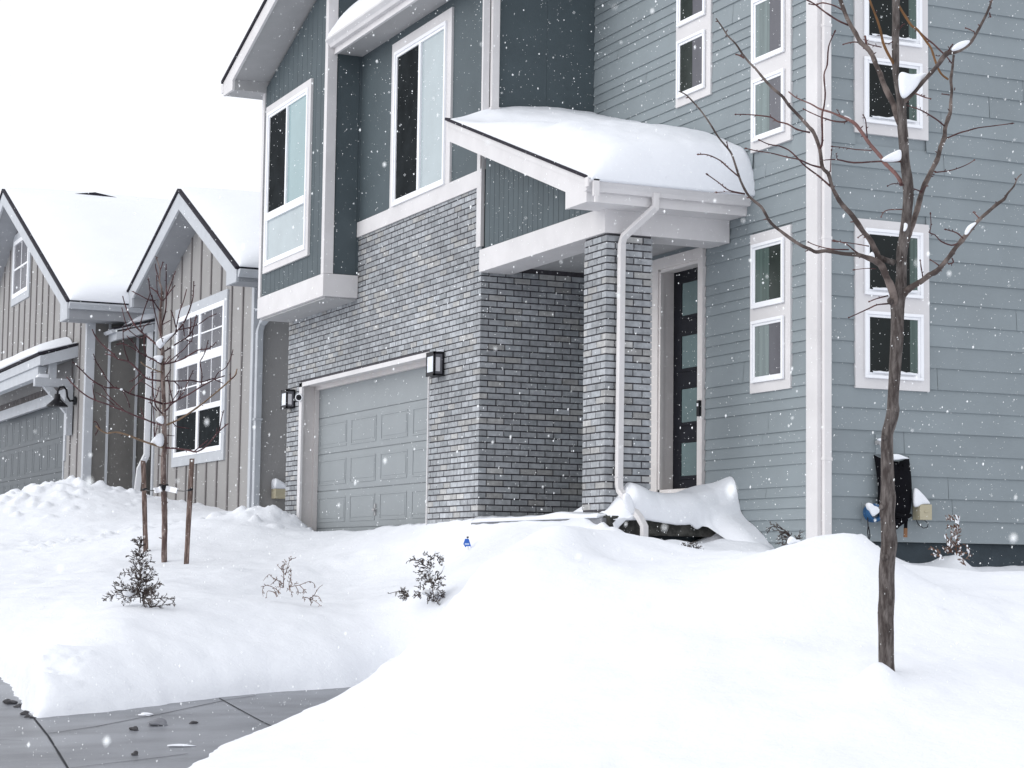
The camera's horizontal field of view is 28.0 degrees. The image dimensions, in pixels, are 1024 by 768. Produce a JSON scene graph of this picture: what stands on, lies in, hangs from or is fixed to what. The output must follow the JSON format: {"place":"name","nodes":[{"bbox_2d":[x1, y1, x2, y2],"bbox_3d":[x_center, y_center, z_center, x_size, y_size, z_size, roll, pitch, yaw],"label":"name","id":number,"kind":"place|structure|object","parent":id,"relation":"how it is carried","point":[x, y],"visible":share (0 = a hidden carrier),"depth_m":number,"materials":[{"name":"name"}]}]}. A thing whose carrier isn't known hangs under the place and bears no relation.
{"place":"outdoors","nodes":[
{"label":"outdoors","id":0,"kind":"place"},
{"bbox_2d":[0,337,76,368],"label":"roof snow","id":1,"kind":"structure","parent":0,"point":[54,344],"depth_m":38.77,"materials":[{"name":"white snow"}]},
{"bbox_2d":[0,0,263,199],"label":"sky","id":2,"kind":"structure","parent":0,"point":[157,117],"materials":[{"name":"white"}]},
{"bbox_2d":[123,313,154,325],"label":"roof snow","id":3,"kind":"structure","parent":0,"point":[148,316],"depth_m":37.37,"materials":[{"name":"white snow"}]},
{"bbox_2d":[0,677,350,767],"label":"pavement","id":4,"kind":"structure","parent":0,"point":[217,721],"depth_m":15.34,"materials":[{"name":"grey concrete"}]},
{"bbox_2d":[6,700,16,703],"bbox_3d":[-4.097,2.611,16.795,0.104,0.052,0.080,3,-6,-24],"label":"dirt clod","id":5,"kind":"object","parent":4,"relation":"on","point":[9,702],"visible":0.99,"depth_m":16.76,"materials":[{"name":"black soil"}]},
{"bbox_2d":[20,710,28,714],"bbox_3d":[-3.836,2.592,16.134,0.077,0.051,0.060,3,-6,-24],"label":"dirt clod","id":6,"kind":"object","parent":4,"relation":"on","point":[25,712],"visible":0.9,"depth_m":16.12,"materials":[{"name":"grey soil"}]},
{"bbox_2d":[129,726,138,730],"bbox_3d":[-2.834,2.587,15.380,0.074,0.044,0.085,3,-6,-24],"label":"slush lump","id":7,"kind":"object","parent":4,"relation":"on","point":[134,728],"visible":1,"depth_m":15.36,"materials":[{"name":"grey snow"}]},
{"bbox_2d":[138,712,153,715],"bbox_3d":[-2.909,2.621,16.266,0.126,0.034,0.096,3,-6,-24],"label":"slush lump","id":8,"kind":"object","parent":4,"relation":"on","point":[145,714],"visible":1,"depth_m":16.24,"materials":[{"name":"white snow"}]},
{"bbox_2d":[148,718,167,725],"bbox_3d":[-2.713,2.595,15.690,0.164,0.086,0.147,3,-6,-24],"label":"slush lump","id":9,"kind":"object","parent":4,"relation":"on","point":[158,722],"visible":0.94,"depth_m":15.66,"materials":[{"name":"grey snow"}]},
{"bbox_2d":[167,744,195,746],"bbox_3d":[-2.351,2.574,14.592,0.217,0.024,0.103,3,-6,-24],"label":"slush lump","id":10,"kind":"object","parent":4,"relation":"on","point":[178,745],"visible":0.98,"depth_m":14.56,"materials":[{"name":"white snow"}]},
{"bbox_2d":[0,475,1023,767],"bbox_3d":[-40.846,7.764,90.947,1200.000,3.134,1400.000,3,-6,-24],"label":"snow ground","id":11,"kind":"structure","parent":0,"point":[966,693],"depth_m":14.37,"materials":[{"name":"white snow"}]},
{"bbox_2d":[101,536,175,607],"bbox_3d":[-3.549,1.795,19.317,0.752,0.724,0.453,-3,-6,33],"label":"juniper shrub","id":12,"kind":"object","parent":11,"relation":"on","point":[145,591],"visible":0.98,"depth_m":19.24,"materials":[{"name":"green plant"}]},
{"bbox_2d":[123,587,136,596],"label":"snow clump","id":13,"kind":"object","parent":12,"relation":"on","point":[127,593],"visible":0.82,"depth_m":19.28,"materials":[{"name":"white snow"}]},
{"bbox_2d":[141,460,147,551],"bbox_3d":[-4.602,1.560,25.699,0.073,1.202,0.188,-2,-6,25],"label":"stake","id":14,"kind":"object","parent":11,"relation":"on","point":[144,501],"visible":0.92,"depth_m":25.67,"materials":[{"name":"brown wood"}]},
{"bbox_2d":[0,189,289,510],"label":"house","id":15,"kind":"structure","parent":11,"relation":"on","point":[251,397],"depth_m":36.94,"materials":[{"name":"beige wood"}]},
{"bbox_2d":[11,232,30,306],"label":"window","id":16,"kind":"structure","parent":15,"relation":"in","point":[20,278],"depth_m":43.85,"materials":[{"name":"grey paint"}]},
{"bbox_2d":[0,407,63,494],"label":"garage door","id":17,"kind":"structure","parent":15,"relation":"in","point":[27,464],"depth_m":42.81,"materials":[{"name":"paint"}]},
{"bbox_2d":[36,374,48,377],"bbox_3d":[-8.746,-0.151,38.191,0.215,0.073,0.160,3,-6,-24],"label":"snow strip","id":18,"kind":"object","parent":15,"relation":"on","point":[43,375],"visible":0.91,"depth_m":38.13,"materials":[{"name":"white snow"}]},
{"bbox_2d":[5,188,170,303],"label":"roof snow","id":19,"kind":"structure","parent":15,"relation":"on","point":[77,224],"depth_m":40.40,"materials":[{"name":"white snow"}]},
{"bbox_2d":[137,375,152,494],"bbox_3d":[-6.509,1.368,37.864,0.820,3.050,0.012,3,-6,-24],"label":"entry door","id":20,"kind":"structure","parent":15,"relation":"in","point":[142,385],"depth_m":37.77,"materials":[{"name":"wood"}]},
{"bbox_2d":[171,289,229,467],"bbox_3d":[-5.259,-0.040,34.449,0.045,2.760,3.240,3,-6,-24],"label":"window","id":21,"kind":"structure","parent":15,"relation":"in","point":[191,438],"depth_m":34.28,"materials":[{"name":"grey paint"}]},
{"bbox_2d":[181,187,259,267],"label":"roof snow","id":22,"kind":"structure","parent":15,"relation":"on","point":[236,207],"depth_m":32.83,"materials":[{"name":"white snow"}]},
{"bbox_2d":[271,478,285,488],"bbox_3d":[-3.575,1.535,31.574,0.204,0.157,0.214,3,-6,-24],"label":"snow heap","id":23,"kind":"object","parent":15,"relation":"on","point":[277,483],"visible":0.82,"depth_m":31.48,"materials":[{"name":"white snow"}]},
{"bbox_2d":[66,256,237,562],"bbox_3d":[-4.417,0.322,25.081,2.114,3.744,1.770,2,-5,-10],"label":"tree","id":24,"kind":"object","parent":11,"relation":"on","point":[164,447],"visible":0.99,"depth_m":24.98,"materials":[{"name":"brown plant"}]},
{"bbox_2d":[142,486,161,492],"bbox_3d":[-4.469,1.310,25.235,0.155,0.087,0.759,3,-6,-24],"label":"tree tie","id":25,"kind":"object","parent":24,"relation":"attached to","point":[157,489],"visible":1,"depth_m":24.93,"materials":[{"name":"fabric"}]},
{"bbox_2d":[150,433,163,446],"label":"snow clump","id":26,"kind":"object","parent":24,"relation":"attached to","point":[158,440],"visible":1,"depth_m":24.87,"materials":[{"name":"white snow"}]},
{"bbox_2d":[153,355,162,362],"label":"snow clump","id":27,"kind":"object","parent":24,"relation":"attached to","point":[158,358],"visible":1,"depth_m":24.89,"materials":[{"name":"white snow"}]},
{"bbox_2d":[156,416,163,423],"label":"snow clump","id":28,"kind":"object","parent":24,"relation":"attached to","point":[159,419],"visible":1,"depth_m":24.89,"materials":[{"name":"white snow"}]},
{"bbox_2d":[156,332,174,347],"bbox_3d":[-4.207,-0.532,24.952,0.241,0.203,0.157,1,-5,1],"label":"snow clump","id":29,"kind":"object","parent":24,"relation":"attached to","point":[160,343],"visible":0.98,"depth_m":24.88,"materials":[{"name":"white snow"}]},
{"bbox_2d":[184,458,193,563],"bbox_3d":[-3.890,1.579,24.701,0.074,1.364,0.201,3,-6,-24],"label":"stake","id":30,"kind":"object","parent":11,"relation":"on","point":[189,513],"visible":0.95,"depth_m":24.67,"materials":[{"name":"brown wood"}]},
{"bbox_2d":[165,486,192,492],"bbox_3d":[-3.973,1.272,24.768,0.165,0.093,0.571,5,-7,-40],"label":"tree tie","id":31,"kind":"object","parent":30,"relation":"attached to","point":[171,489],"visible":1,"depth_m":24.91,"materials":[{"name":"fabric"}]},
{"bbox_2d":[261,556,321,606],"bbox_3d":[-2.176,1.949,20.294,0.617,0.496,0.323,1,-5,-6],"label":"dry shrub","id":32,"kind":"object","parent":11,"relation":"on","point":[282,566],"visible":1,"depth_m":20.29,"materials":[{"name":"grey plant"}]},
{"bbox_2d":[388,551,445,604],"bbox_3d":[-0.877,1.853,19.581,0.595,0.524,0.351,3,-6,-24],"label":"juniper shrub","id":33,"kind":"object","parent":11,"relation":"on","point":[429,579],"visible":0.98,"depth_m":19.59,"materials":[{"name":"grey plant"}]},
{"bbox_2d":[421,589,431,594],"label":"snow clump","id":34,"kind":"object","parent":33,"relation":"on","point":[428,591],"visible":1,"depth_m":19.64,"materials":[{"name":"white snow"}]},
{"bbox_2d":[434,583,441,598],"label":"snow clump","id":35,"kind":"object","parent":33,"relation":"on","point":[436,592],"visible":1,"depth_m":19.65,"materials":[{"name":"white snow"}]},
{"bbox_2d":[463,536,470,546],"bbox_3d":[-0.468,1.667,21.499,0.086,0.139,0.030,1,-5,0],"label":"yard sign","id":36,"kind":"object","parent":11,"relation":"on","point":[466,542],"visible":1,"depth_m":21.49,"materials":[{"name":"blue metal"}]},
{"bbox_2d":[221,0,1023,566],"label":"house","id":37,"kind":"structure","parent":11,"relation":"on","point":[727,322],"depth_m":20.71,"materials":[{"name":"grey brick"}]},
{"bbox_2d":[262,78,313,273],"bbox_3d":[-3.023,-2.751,27.506,0.050,2.330,1.950,3,-6,-24],"label":"window","id":38,"kind":"structure","parent":37,"relation":"in","point":[295,115],"depth_m":27.45,"materials":[{"name":"paint"}]},
{"bbox_2d":[327,0,380,37],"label":"roof snow","id":39,"kind":"structure","parent":37,"relation":"on","point":[355,10],"depth_m":25.44,"materials":[{"name":"white snow"}]},
{"bbox_2d":[317,367,427,531],"bbox_3d":[-1.691,1.116,25.857,0.104,2.540,4.730,3,-6,-24],"label":"garage door","id":40,"kind":"structure","parent":37,"relation":"in","point":[386,498],"depth_m":26.00,"materials":[{"name":"paint"}]},
{"bbox_2d":[389,7,453,208],"bbox_3d":[-1.094,-3.238,24.334,0.060,2.044,1.930,3,-6,-24],"label":"window","id":41,"kind":"structure","parent":37,"relation":"in","point":[436,36],"depth_m":24.24,"materials":[{"name":"paint"}]},
{"bbox_2d":[478,512,607,521],"bbox_3d":[0.361,1.337,20.691,0.320,0.080,2.850,3,-6,-24],"label":"snow strip","id":42,"kind":"object","parent":37,"relation":"on","point":[559,515],"visible":0.94,"depth_m":20.25,"materials":[{"name":"white snow"}]},
{"bbox_2d":[451,106,754,195],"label":"roof snow","id":43,"kind":"structure","parent":37,"relation":"on","point":[529,129],"depth_m":19.81,"materials":[{"name":"white snow"}]},
{"bbox_2d":[623,493,634,513],"bbox_3d":[1.096,1.125,19.264,0.117,0.200,0.058,3,-6,-24],"label":"snow clump","id":44,"kind":"object","parent":37,"relation":"on","point":[628,502],"visible":1,"depth_m":19.24,"materials":[{"name":"white snow"}]},
{"bbox_2d":[673,267,697,488],"bbox_3d":[1.876,0.095,21.052,0.062,2.610,0.880,3,-6,-24],"label":"front door","id":45,"kind":"structure","parent":37,"relation":"in","point":[685,304],"depth_m":21.20,"materials":[{"name":"black paint"}]},
{"bbox_2d":[676,0,712,108],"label":"window","id":46,"kind":"structure","parent":37,"relation":"in","point":[700,68],"depth_m":21.03,"materials":[{"name":"paint"}]},
{"bbox_2d":[750,224,792,393],"bbox_3d":[2.455,-0.698,19.427,0.090,1.535,0.730,3,-6,-24],"label":"window","id":47,"kind":"structure","parent":37,"relation":"in","point":[770,326],"depth_m":19.39,"materials":[{"name":"paint"}]},
{"bbox_2d":[750,0,792,153],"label":"window","id":48,"kind":"structure","parent":37,"relation":"in","point":[769,28],"depth_m":19.60,"materials":[{"name":"paint"}]},
{"bbox_2d":[863,504,879,538],"bbox_3d":[3.284,1.253,18.669,0.196,0.328,0.130,3,-6,-24],"label":"snow shovel","id":49,"kind":"object","parent":37,"relation":"hanging from","point":[867,515],"visible":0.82,"depth_m":18.61,"materials":[{"name":"blue plastic"}]},
{"bbox_2d":[866,503,878,515],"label":"snow clump","id":50,"kind":"object","parent":49,"relation":"attached to","point":[872,509],"visible":0.97,"depth_m":18.58,"materials":[{"name":"white snow"}]},
{"bbox_2d":[853,0,928,140],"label":"window","id":51,"kind":"structure","parent":37,"relation":"in","point":[913,51],"depth_m":19.17,"materials":[{"name":"paint"}]},
{"bbox_2d":[854,218,929,391],"bbox_3d":[3.524,-0.728,19.013,0.818,1.570,0.101,3,-6,-24],"label":"window","id":52,"kind":"structure","parent":37,"relation":"in","point":[876,320],"depth_m":18.97,"materials":[{"name":"paint"}]},
{"bbox_2d":[874,455,911,536],"bbox_3d":[3.516,1.027,18.768,0.377,0.750,0.167,3,-6,-24],"label":"coil","id":53,"kind":"object","parent":37,"relation":"hanging from","point":[903,479],"visible":0.61,"depth_m":18.77,"materials":[{"name":"black plastic"}]},
{"bbox_2d":[893,454,908,459],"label":"snow clump","id":54,"kind":"object","parent":53,"relation":"on","point":[897,456],"visible":0.7,"depth_m":18.75,"materials":[{"name":"white snow"}]},
{"bbox_2d":[913,488,929,506],"bbox_3d":[3.771,1.048,18.900,0.217,0.176,0.119,3,-6,-24],"label":"snow heap","id":55,"kind":"object","parent":37,"relation":"on","point":[919,498],"visible":0.99,"depth_m":18.83,"materials":[{"name":"white snow"}]},
{"bbox_2d":[574,476,767,542],"bbox_3d":[1.407,1.338,19.869,1.363,0.911,2.600,3,-6,-24],"label":"snow drift","id":56,"kind":"object","parent":11,"relation":"on","point":[727,520],"visible":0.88,"depth_m":19.52,"materials":[{"name":"white snow"}]},
{"bbox_2d":[680,541,701,548],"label":"juniper shrub","id":57,"kind":"object","parent":11,"relation":"on","point":[691,545],"visible":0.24,"depth_m":16.72,"materials":[{"name":"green plant"}]},
{"bbox_2d":[765,522,802,545],"bbox_3d":[2.092,1.153,15.773,0.284,0.193,0.134,1,-5,0],"label":"juniper shrub","id":58,"kind":"object","parent":11,"relation":"on","point":[782,533],"visible":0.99,"depth_m":15.74,"materials":[{"name":"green plant"}]},
{"bbox_2d":[787,536,799,543],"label":"snow clump","id":59,"kind":"object","parent":11,"relation":"on","point":[791,540],"visible":0.98,"depth_m":15.67,"materials":[{"name":"white snow"}]},
{"bbox_2d":[679,0,1021,670],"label":"tree","id":60,"kind":"object","parent":11,"relation":"on","point":[900,290],"visible":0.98,"depth_m":12.32,"materials":[{"name":"brown plant"}]},
{"bbox_2d":[882,150,901,161],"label":"snow clump","id":61,"kind":"object","parent":60,"relation":"attached to","point":[894,156],"visible":1,"depth_m":12.21,"materials":[{"name":"white snow"}]},
{"bbox_2d":[898,72,926,97],"bbox_3d":[2.401,-1.791,12.298,0.165,0.156,0.110,1,-5,1],"label":"snow clump","id":62,"kind":"object","parent":60,"relation":"attached to","point":[908,83],"visible":1,"depth_m":12.25,"materials":[{"name":"white snow"}]},
{"bbox_2d":[952,40,969,50],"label":"snow clump","id":63,"kind":"object","parent":60,"relation":"on","point":[959,45],"visible":1,"depth_m":12.02,"materials":[{"name":"white snow"}]},
{"bbox_2d":[964,222,975,234],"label":"snow clump","id":64,"kind":"object","parent":60,"relation":"on","point":[969,228],"visible":1,"depth_m":12.03,"materials":[{"name":"white snow"}]},
{"bbox_2d":[929,514,971,565],"bbox_3d":[3.776,1.339,17.594,0.413,0.438,0.157,2,-5,-11],"label":"dry shrub","id":65,"kind":"object","parent":11,"relation":"on","point":[955,537],"visible":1,"depth_m":17.58,"materials":[{"name":"plant"}]},
{"bbox_2d":[0,0,1023,766],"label":"falling snow","id":66,"kind":"structure","parent":0,"point":[730,488],"depth_m":9.26,"materials":[{"name":"white snow"}]}
]}

